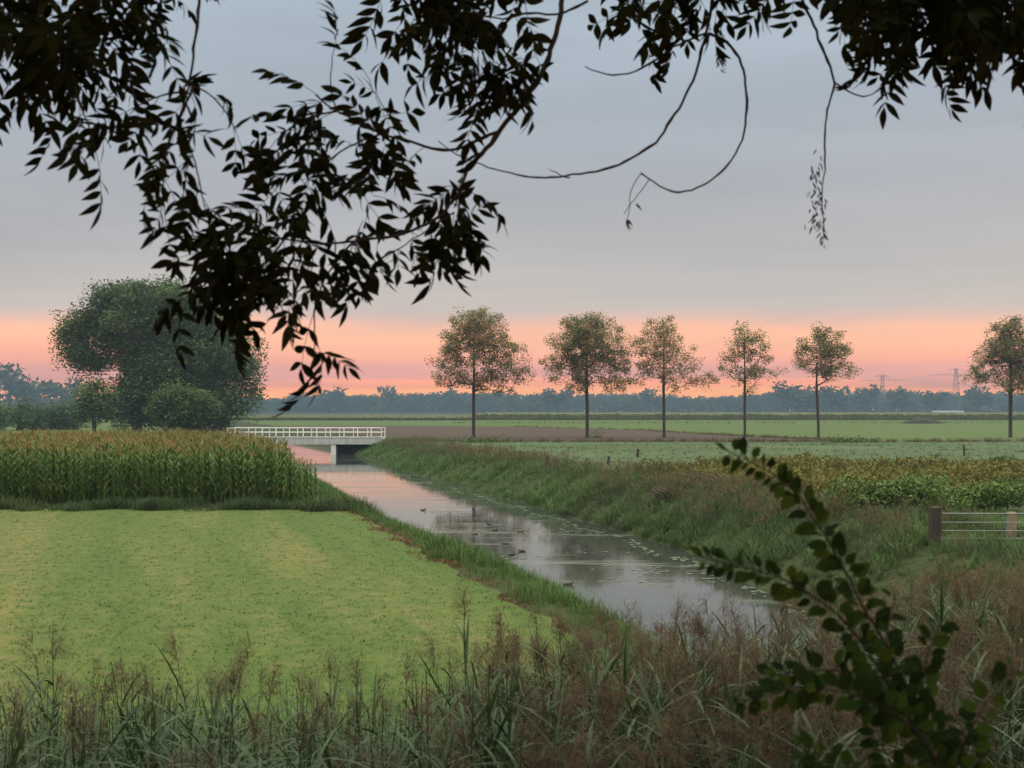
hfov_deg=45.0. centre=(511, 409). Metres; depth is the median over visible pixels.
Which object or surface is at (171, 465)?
maize plant
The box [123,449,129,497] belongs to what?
maize plant
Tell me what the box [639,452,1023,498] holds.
weedy crop
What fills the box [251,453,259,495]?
maize plant
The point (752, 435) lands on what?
ditch weeds
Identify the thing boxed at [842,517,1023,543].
grass verge
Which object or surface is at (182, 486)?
maize plant
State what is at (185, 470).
maize plant
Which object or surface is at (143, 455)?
maize plant
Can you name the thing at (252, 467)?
maize plant
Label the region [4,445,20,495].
maize plant
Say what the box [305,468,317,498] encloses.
maize plant
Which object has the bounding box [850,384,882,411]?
distant tree
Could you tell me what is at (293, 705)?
reed
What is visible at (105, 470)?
maize plant
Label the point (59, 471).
maize plant
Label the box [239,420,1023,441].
meadow
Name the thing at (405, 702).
reed
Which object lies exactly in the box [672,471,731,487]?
brown bush
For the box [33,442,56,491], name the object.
maize plant
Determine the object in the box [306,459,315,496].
maize plant
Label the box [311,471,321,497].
maize plant
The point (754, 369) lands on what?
tree
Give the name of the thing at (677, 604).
reed
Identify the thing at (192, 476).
maize plant
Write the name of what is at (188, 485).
maize plant
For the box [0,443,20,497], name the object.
maize plant
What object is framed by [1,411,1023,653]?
ground
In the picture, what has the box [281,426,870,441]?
ploughed field
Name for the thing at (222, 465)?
maize plant
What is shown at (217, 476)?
maize plant
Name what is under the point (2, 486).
maize plant
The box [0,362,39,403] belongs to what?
distant tree
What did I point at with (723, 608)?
reed
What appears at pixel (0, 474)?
maize plant
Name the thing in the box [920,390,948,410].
distant tree
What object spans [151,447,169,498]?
maize plant
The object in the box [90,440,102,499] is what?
maize plant
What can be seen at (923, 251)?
sky
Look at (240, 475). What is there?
maize plant
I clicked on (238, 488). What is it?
maize plant
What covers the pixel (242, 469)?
maize plant
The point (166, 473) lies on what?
maize plant
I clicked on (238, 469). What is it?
maize plant
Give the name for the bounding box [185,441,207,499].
maize plant
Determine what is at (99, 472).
maize plant
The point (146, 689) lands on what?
reed
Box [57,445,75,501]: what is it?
maize plant
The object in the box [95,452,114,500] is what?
maize plant
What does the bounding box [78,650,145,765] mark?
reed
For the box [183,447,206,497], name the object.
maize plant
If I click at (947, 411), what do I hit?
farm shed
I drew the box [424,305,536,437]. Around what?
tree
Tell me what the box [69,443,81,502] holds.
maize plant
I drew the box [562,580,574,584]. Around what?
water bird
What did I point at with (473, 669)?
reed
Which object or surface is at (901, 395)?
distant tree
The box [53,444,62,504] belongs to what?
maize plant
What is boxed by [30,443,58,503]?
maize plant
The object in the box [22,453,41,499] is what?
maize plant
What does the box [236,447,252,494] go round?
maize plant
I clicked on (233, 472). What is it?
maize plant
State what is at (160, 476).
maize plant
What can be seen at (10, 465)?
maize plant
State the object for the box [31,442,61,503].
maize plant
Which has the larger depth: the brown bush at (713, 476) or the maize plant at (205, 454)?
the brown bush at (713, 476)
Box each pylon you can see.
[859,375,905,411]
[935,368,970,409]
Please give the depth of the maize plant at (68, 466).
44.15 m
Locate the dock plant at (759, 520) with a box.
[755,512,776,525]
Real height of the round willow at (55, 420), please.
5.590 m
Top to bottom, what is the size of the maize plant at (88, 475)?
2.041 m
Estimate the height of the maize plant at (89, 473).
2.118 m
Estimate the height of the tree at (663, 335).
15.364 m
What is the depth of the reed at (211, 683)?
7.61 m
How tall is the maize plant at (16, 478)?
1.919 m
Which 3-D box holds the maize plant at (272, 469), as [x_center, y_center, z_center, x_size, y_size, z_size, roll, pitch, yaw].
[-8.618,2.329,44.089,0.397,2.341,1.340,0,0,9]
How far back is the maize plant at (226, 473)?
44.08 m
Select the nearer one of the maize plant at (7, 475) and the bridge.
the maize plant at (7, 475)
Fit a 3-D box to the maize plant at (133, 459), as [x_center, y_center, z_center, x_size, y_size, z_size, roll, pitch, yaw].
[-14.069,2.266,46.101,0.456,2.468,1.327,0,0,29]
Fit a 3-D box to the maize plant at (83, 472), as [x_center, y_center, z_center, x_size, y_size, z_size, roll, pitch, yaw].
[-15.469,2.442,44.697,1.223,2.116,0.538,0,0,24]
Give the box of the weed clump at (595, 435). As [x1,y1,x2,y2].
[587,429,602,437]
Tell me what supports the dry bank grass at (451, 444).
on the ground at (914, 565)
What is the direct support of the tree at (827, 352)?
on the ground at (914, 565)
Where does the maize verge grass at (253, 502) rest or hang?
on the ground at (914, 565)
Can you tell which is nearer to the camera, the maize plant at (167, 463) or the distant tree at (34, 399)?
the maize plant at (167, 463)
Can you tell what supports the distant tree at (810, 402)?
on the ground at (914, 565)
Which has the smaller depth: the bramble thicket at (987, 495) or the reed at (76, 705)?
the reed at (76, 705)
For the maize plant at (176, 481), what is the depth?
45.51 m
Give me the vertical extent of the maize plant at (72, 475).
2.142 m
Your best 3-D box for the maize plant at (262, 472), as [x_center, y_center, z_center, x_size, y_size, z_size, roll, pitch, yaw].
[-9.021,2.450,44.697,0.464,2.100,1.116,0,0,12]
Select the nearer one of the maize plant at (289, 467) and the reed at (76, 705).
the reed at (76, 705)
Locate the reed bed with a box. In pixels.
[0,549,1023,767]
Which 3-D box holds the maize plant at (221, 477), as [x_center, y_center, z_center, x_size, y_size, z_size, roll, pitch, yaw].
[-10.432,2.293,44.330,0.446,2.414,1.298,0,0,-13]
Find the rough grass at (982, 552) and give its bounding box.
[962,534,1023,560]
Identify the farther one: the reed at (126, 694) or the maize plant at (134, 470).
the maize plant at (134, 470)
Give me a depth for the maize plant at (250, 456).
46.03 m
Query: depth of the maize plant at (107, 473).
44.26 m
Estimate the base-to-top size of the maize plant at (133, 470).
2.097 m
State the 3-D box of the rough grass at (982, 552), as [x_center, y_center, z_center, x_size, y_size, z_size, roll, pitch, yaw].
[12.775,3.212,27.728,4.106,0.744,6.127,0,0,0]
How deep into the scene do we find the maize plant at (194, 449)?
44.08 m
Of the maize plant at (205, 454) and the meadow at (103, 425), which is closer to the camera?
the maize plant at (205, 454)
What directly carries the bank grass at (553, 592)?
on the ground at (914, 565)
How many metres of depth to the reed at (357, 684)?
7.73 m
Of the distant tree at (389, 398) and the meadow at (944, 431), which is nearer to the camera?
the meadow at (944, 431)
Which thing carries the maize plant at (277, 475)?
on the ground at (914, 565)
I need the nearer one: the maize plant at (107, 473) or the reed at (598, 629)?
the reed at (598, 629)
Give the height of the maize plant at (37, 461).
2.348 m
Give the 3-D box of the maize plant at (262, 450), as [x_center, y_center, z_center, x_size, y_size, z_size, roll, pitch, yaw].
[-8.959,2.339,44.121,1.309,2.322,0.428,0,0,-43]
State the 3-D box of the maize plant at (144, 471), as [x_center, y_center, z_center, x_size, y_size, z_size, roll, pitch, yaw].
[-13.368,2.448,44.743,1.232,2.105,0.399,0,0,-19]
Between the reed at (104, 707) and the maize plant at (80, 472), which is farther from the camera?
the maize plant at (80, 472)
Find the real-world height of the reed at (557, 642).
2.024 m
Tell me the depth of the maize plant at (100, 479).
45.42 m
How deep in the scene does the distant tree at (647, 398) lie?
1401.53 m
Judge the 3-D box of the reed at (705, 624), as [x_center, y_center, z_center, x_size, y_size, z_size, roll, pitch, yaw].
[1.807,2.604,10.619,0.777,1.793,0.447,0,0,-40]
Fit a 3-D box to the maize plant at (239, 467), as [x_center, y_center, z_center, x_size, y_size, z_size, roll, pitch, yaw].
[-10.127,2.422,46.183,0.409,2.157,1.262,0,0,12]
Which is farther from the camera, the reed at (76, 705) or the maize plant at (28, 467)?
the maize plant at (28, 467)
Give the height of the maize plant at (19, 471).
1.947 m
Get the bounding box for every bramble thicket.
[821,470,973,514]
[930,477,1023,511]
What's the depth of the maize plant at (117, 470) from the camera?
44.77 m
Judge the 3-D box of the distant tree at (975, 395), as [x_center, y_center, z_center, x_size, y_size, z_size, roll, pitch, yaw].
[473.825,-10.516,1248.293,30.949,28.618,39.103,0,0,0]
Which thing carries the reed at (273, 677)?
on the mown field at (306, 623)
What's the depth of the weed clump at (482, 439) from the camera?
130.11 m
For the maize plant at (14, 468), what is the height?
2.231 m
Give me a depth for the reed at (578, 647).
8.88 m
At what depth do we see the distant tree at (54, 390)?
984.76 m
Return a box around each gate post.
[928,507,941,547]
[1007,512,1016,536]
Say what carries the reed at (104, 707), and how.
on the mown field at (306, 623)
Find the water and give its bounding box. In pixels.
[215,427,852,671]
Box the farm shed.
[930,411,963,412]
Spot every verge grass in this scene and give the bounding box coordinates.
[0,489,380,514]
[836,507,1023,547]
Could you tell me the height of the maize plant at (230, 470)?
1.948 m
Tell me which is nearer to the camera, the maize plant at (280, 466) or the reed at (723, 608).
the reed at (723, 608)
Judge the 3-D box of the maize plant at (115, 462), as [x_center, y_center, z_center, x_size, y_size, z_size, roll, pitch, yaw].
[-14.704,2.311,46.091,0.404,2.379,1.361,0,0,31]
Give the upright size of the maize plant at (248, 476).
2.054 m
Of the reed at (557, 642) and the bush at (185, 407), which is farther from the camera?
the bush at (185, 407)
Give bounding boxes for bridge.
[227,427,385,454]
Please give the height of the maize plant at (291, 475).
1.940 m
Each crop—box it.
[225,412,1023,419]
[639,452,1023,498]
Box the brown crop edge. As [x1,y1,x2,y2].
[618,459,1021,473]
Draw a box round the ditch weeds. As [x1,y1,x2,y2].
[453,421,1001,439]
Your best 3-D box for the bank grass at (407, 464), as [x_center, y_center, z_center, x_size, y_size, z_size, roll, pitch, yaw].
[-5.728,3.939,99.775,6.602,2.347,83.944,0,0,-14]
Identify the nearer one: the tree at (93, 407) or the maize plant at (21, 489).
the maize plant at (21, 489)
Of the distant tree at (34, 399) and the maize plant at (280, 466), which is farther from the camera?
the distant tree at (34, 399)
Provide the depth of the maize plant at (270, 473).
44.72 m
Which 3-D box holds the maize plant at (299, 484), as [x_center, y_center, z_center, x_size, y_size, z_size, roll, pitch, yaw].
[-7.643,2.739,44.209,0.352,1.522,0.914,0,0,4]
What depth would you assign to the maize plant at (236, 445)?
45.49 m
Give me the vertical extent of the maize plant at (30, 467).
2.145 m
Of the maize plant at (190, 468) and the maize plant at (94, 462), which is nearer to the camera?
the maize plant at (190, 468)
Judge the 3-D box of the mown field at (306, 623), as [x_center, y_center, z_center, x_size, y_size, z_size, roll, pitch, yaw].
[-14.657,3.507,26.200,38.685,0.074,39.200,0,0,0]
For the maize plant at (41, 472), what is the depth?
45.38 m
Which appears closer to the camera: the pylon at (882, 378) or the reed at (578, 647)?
the reed at (578, 647)
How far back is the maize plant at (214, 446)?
45.38 m
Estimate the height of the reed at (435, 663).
2.065 m
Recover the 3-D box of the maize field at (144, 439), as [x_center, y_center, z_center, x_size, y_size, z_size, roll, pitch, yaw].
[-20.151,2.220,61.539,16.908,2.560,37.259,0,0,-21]
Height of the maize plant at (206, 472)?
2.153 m
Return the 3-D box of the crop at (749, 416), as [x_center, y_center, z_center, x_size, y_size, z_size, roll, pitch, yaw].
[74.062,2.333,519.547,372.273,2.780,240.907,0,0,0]
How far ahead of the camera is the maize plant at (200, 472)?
45.43 m
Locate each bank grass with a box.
[246,474,696,667]
[276,459,349,495]
[355,436,654,513]
[385,434,911,528]
[454,453,1023,589]
[553,473,1023,629]
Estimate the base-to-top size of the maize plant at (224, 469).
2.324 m
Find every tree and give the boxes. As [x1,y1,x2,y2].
[0,0,1023,419]
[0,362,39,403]
[23,376,52,408]
[30,377,88,412]
[46,273,213,433]
[65,377,122,432]
[161,285,269,434]
[315,385,349,412]
[377,385,399,412]
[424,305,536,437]
[436,388,465,412]
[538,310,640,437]
[539,387,574,412]
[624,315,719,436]
[638,388,667,411]
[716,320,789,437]
[772,380,807,412]
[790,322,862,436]
[790,384,824,411]
[819,385,851,411]
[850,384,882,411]
[884,386,916,412]
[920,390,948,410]
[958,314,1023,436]
[963,385,1000,411]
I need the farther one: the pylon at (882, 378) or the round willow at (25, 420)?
the pylon at (882, 378)
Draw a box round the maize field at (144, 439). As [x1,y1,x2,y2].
[0,426,296,501]
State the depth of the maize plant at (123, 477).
44.09 m
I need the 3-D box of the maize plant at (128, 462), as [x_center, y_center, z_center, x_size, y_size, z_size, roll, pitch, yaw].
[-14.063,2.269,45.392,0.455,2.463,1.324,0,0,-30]
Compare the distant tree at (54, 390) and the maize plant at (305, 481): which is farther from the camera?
the distant tree at (54, 390)
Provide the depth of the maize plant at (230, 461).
45.37 m
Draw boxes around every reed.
[0,672,45,761]
[1,615,107,767]
[12,613,81,765]
[54,670,131,767]
[57,673,182,767]
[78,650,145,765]
[112,661,210,760]
[153,622,261,765]
[188,655,287,765]
[195,660,255,764]
[212,658,315,755]
[256,671,357,766]
[295,647,365,765]
[301,646,394,766]
[341,661,397,765]
[365,639,427,760]
[399,630,478,751]
[415,571,507,739]
[442,638,495,749]
[471,605,536,719]
[484,622,558,716]
[523,630,555,714]
[524,616,589,725]
[570,625,589,706]
[571,600,631,688]
[604,605,644,675]
[629,604,657,682]
[652,591,689,670]
[694,609,720,653]
[714,596,739,644]
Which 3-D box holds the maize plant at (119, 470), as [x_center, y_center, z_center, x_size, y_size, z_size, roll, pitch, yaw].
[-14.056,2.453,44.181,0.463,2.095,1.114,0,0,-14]
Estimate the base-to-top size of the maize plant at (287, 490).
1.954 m
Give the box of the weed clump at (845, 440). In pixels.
[809,434,892,442]
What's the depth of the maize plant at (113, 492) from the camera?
44.20 m
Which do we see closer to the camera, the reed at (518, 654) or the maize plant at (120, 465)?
the reed at (518, 654)
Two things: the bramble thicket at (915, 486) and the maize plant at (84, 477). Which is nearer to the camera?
the bramble thicket at (915, 486)
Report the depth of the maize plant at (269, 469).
45.47 m
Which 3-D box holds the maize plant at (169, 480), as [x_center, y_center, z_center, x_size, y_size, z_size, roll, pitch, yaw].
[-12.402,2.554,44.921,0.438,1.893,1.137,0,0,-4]
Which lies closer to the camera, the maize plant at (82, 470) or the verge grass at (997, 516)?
the verge grass at (997, 516)
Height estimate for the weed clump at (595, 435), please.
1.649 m
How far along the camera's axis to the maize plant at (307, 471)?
45.44 m
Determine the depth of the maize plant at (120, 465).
45.47 m
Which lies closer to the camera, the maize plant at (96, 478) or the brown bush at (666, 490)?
the maize plant at (96, 478)
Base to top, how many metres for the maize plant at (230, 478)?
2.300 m
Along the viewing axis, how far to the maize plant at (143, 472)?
46.14 m
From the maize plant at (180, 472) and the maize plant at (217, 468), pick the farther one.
the maize plant at (217, 468)
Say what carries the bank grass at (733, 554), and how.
on the ground at (914, 565)
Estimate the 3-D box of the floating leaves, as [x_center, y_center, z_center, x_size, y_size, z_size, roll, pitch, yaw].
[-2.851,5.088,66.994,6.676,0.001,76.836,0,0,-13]
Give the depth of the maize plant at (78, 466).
45.35 m
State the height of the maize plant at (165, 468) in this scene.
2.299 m
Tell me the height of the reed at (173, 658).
2.150 m
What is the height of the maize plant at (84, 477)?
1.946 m
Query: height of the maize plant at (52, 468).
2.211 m
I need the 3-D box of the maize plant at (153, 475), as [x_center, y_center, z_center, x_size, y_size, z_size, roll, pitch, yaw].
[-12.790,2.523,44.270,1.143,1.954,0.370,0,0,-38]
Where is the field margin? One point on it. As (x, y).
(657, 439)
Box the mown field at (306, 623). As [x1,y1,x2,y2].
[0,503,622,767]
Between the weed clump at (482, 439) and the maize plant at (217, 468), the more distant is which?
the weed clump at (482, 439)
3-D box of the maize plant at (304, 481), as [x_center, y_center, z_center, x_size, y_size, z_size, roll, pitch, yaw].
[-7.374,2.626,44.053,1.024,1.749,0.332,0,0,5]
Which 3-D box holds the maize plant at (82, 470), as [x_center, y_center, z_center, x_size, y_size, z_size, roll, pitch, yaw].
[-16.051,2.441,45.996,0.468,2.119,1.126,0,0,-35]
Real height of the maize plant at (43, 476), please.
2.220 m
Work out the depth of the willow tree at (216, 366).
170.28 m
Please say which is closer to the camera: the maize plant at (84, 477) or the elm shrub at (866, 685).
the elm shrub at (866, 685)
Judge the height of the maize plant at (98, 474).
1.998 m
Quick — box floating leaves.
[386,472,821,618]
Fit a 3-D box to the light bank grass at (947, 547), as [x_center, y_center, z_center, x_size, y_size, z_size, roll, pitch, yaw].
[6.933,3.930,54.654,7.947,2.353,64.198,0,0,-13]
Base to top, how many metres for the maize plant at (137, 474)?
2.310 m
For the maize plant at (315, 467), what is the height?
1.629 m
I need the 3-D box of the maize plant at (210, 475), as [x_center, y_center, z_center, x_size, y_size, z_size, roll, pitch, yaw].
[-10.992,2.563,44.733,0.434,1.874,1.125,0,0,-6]
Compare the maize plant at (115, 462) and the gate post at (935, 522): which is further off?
the maize plant at (115, 462)
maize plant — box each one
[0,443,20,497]
[0,443,23,497]
[0,446,13,498]
[0,447,12,496]
[0,456,9,497]
[3,443,18,497]
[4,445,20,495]
[7,446,18,491]
[8,455,19,498]
[10,442,33,497]
[15,441,31,497]
[15,452,27,497]
[17,446,38,489]
[18,449,29,499]
[20,457,44,500]
[22,445,32,498]
[22,447,46,498]
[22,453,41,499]
[26,450,40,498]
[28,441,47,492]
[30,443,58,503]
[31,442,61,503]
[32,453,48,502]
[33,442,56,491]
[33,445,50,502]
[35,446,51,505]
[39,445,56,504]
[44,446,58,504]
[50,439,57,497]
[52,443,64,505]
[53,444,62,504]
[55,446,73,504]
[56,452,68,503]
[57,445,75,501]
[57,448,77,503]
[63,446,94,504]
[66,447,83,501]
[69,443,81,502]
[70,443,81,501]
[71,455,82,501]
[75,453,94,498]
[77,448,89,500]
[77,448,92,499]
[80,452,95,499]
[82,444,106,499]
[82,448,90,494]
[85,448,95,500]
[85,453,112,497]
[89,453,94,496]
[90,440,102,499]
[90,445,97,498]
[94,451,102,498]
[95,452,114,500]
[97,450,117,499]
[98,441,109,498]
[101,448,124,495]
[101,449,111,493]
[105,454,118,499]
[106,443,118,495]
[106,446,131,497]
[108,443,128,494]
[110,443,130,489]
[111,443,132,495]
[115,451,123,498]
[118,453,127,498]
[120,437,129,496]
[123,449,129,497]
[124,450,139,497]
[125,439,132,496]
[126,438,141,492]
[126,446,155,499]
[127,450,142,496]
[127,453,146,497]
[128,452,133,499]
[129,446,145,498]
[130,448,156,493]
[132,444,147,497]
[137,446,162,493]
[137,449,141,494]
[138,449,148,495]
[143,453,161,497]
[146,441,158,497]
[146,449,159,498]
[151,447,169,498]
[152,450,174,496]
[155,454,162,496]
[158,440,177,492]
[158,444,168,495]
[161,442,182,498]
[161,443,171,496]
[161,457,176,497]
[166,456,172,499]
[167,442,184,490]
[170,453,188,493]
[171,448,179,498]
[172,444,194,499]
[174,450,188,498]
[174,452,198,498]
[176,456,181,498]
[178,450,203,499]
[180,443,187,496]
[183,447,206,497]
[184,451,192,499]
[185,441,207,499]
[185,445,204,500]
[186,442,203,498]
[190,448,204,494]
[191,444,211,500]
[192,447,216,494]
[193,454,203,500]
[195,448,207,488]
[201,455,212,503]
[202,448,214,503]
[202,450,210,503]
[207,442,216,502]
[210,442,222,503]
[210,453,224,505]
[210,453,225,503]
[211,443,227,502]
[212,444,229,496]
[212,446,223,488]
[214,446,239,499]
[215,442,227,501]
[222,447,229,501]
[223,442,241,487]
[223,446,246,496]
[223,454,236,498]
[224,445,241,500]
[225,442,243,497]
[227,444,236,501]
[233,449,243,496]
[233,450,246,497]
[233,456,245,497]
[236,443,249,496]
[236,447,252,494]
[242,450,257,498]
[243,449,260,496]
[244,438,255,492]
[245,440,267,495]
[245,449,254,497]
[248,437,260,494]
[251,443,276,496]
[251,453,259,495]
[256,451,270,494]
[257,449,269,497]
[258,445,275,495]
[262,448,278,494]
[262,448,283,497]
[264,446,280,489]
[266,443,279,497]
[266,450,283,496]
[276,441,291,494]
[277,448,282,499]
[279,449,288,501]
[280,454,293,501]
[281,456,295,497]
[283,456,291,499]
[287,448,292,492]
[288,455,293,496]
[288,457,305,497]
[288,462,297,498]
[292,467,303,500]
[295,457,306,497]
[300,459,311,502]
[301,467,308,498]
[303,465,309,497]
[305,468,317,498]
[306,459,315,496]
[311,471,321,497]
[312,461,319,495]
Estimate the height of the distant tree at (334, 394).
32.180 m
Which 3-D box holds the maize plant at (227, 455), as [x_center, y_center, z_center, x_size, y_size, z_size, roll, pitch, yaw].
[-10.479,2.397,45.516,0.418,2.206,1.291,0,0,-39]
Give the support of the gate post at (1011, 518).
on the ground at (914, 565)
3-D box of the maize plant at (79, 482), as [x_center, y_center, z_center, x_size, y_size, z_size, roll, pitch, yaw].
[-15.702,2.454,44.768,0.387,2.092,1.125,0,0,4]
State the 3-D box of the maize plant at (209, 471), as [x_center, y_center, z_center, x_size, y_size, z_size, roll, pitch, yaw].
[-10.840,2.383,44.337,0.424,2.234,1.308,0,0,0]
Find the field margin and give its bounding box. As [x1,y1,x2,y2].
[380,436,1023,446]
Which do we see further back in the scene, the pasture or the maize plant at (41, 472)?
the pasture
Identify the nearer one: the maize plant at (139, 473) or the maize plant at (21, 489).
the maize plant at (21, 489)
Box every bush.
[141,379,223,431]
[167,426,199,434]
[647,485,689,500]
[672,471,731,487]
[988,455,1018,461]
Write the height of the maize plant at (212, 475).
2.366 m
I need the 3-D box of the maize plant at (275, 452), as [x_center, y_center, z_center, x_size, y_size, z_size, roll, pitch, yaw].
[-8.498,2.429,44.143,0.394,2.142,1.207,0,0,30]
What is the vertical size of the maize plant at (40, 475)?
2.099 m
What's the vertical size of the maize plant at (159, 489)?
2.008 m
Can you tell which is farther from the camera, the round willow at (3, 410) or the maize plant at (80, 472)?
the round willow at (3, 410)
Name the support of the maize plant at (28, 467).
on the ground at (914, 565)
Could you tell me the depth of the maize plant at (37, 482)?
44.31 m
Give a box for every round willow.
[0,398,14,429]
[0,403,42,429]
[13,396,50,429]
[38,399,73,429]
[51,401,86,429]
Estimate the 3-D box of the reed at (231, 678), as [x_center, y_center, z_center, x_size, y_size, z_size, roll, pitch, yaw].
[-1.805,2.491,7.566,0.929,2.018,0.619,0,0,-16]
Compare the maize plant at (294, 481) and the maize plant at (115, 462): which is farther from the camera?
the maize plant at (115, 462)
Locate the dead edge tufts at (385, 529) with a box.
[339,508,664,672]
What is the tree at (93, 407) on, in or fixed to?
on the ground at (914, 565)
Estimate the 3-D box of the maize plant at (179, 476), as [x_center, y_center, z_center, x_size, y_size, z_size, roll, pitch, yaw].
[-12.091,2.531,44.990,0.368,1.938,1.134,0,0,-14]
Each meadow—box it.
[1,420,166,434]
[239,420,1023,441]
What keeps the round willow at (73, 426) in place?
on the ground at (914, 565)
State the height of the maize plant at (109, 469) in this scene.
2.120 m
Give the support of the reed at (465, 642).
on the mown field at (306, 623)
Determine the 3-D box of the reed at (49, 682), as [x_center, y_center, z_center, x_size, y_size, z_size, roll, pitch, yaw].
[-2.874,2.379,7.845,0.522,2.242,1.055,0,0,-29]
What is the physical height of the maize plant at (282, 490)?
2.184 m
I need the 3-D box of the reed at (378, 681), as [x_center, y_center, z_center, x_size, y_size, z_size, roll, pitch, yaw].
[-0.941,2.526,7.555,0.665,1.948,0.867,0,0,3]
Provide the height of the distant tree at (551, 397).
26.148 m
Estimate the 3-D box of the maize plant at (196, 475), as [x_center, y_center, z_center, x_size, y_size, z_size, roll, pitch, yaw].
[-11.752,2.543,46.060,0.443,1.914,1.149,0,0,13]
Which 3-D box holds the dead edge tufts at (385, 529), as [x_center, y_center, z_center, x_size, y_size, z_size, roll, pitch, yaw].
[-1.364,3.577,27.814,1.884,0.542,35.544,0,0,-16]
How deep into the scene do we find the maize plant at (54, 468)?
44.81 m
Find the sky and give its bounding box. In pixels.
[0,0,1023,410]
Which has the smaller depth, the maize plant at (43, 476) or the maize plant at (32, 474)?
the maize plant at (43, 476)
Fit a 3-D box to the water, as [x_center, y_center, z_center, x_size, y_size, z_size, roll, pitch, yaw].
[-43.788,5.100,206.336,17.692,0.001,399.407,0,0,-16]
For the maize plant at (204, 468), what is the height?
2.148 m
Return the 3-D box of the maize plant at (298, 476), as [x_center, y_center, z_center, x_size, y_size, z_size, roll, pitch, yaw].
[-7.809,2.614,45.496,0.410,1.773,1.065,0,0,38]
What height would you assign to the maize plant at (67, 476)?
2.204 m
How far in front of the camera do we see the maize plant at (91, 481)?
45.41 m
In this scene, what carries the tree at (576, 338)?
on the ground at (914, 565)
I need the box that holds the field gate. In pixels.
[941,513,1023,541]
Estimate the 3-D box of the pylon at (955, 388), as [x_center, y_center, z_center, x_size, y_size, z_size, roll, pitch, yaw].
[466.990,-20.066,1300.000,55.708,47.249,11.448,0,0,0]
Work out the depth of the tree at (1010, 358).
153.38 m
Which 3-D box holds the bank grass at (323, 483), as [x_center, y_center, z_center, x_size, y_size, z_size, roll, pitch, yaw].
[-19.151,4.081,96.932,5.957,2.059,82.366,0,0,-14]
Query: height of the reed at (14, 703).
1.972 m
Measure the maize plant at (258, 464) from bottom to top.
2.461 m
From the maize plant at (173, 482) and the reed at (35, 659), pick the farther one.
the maize plant at (173, 482)
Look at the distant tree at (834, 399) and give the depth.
1182.80 m
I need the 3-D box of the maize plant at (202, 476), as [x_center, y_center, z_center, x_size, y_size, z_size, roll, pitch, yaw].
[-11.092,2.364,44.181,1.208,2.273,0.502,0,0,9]
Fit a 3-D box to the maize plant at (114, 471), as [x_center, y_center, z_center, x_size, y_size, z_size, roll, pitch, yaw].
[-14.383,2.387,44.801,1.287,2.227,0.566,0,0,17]
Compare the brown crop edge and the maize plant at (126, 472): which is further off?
the brown crop edge
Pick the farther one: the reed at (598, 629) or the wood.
the wood
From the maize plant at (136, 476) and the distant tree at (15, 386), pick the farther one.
the distant tree at (15, 386)
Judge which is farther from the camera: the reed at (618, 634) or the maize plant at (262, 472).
the maize plant at (262, 472)
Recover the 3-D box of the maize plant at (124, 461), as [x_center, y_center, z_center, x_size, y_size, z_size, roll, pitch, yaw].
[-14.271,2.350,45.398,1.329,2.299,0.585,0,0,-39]
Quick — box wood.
[0,389,1023,412]
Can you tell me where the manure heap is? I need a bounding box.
[903,416,943,423]
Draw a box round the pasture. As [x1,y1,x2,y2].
[423,442,1023,477]
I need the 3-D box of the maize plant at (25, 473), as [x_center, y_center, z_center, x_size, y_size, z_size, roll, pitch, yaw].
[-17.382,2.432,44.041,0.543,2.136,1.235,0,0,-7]
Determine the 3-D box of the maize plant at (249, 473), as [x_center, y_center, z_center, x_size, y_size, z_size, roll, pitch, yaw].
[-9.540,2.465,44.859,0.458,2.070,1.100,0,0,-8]
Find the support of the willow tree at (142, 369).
on the ground at (914, 565)
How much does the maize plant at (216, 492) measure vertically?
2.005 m
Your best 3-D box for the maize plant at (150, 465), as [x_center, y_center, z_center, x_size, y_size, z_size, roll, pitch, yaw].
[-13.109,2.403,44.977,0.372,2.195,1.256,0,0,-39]
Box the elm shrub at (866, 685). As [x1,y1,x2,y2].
[689,436,1023,767]
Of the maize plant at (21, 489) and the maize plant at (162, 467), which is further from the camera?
the maize plant at (162, 467)
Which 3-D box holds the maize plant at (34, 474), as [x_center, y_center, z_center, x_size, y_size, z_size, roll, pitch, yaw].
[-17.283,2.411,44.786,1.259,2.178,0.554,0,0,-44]
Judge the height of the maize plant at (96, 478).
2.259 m
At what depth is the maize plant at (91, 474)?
46.10 m
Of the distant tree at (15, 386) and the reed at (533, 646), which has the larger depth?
the distant tree at (15, 386)
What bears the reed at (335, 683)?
on the mown field at (306, 623)
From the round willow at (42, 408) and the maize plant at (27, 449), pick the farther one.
the round willow at (42, 408)
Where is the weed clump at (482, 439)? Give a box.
[442,434,528,442]
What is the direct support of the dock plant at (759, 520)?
on the ground at (914, 565)

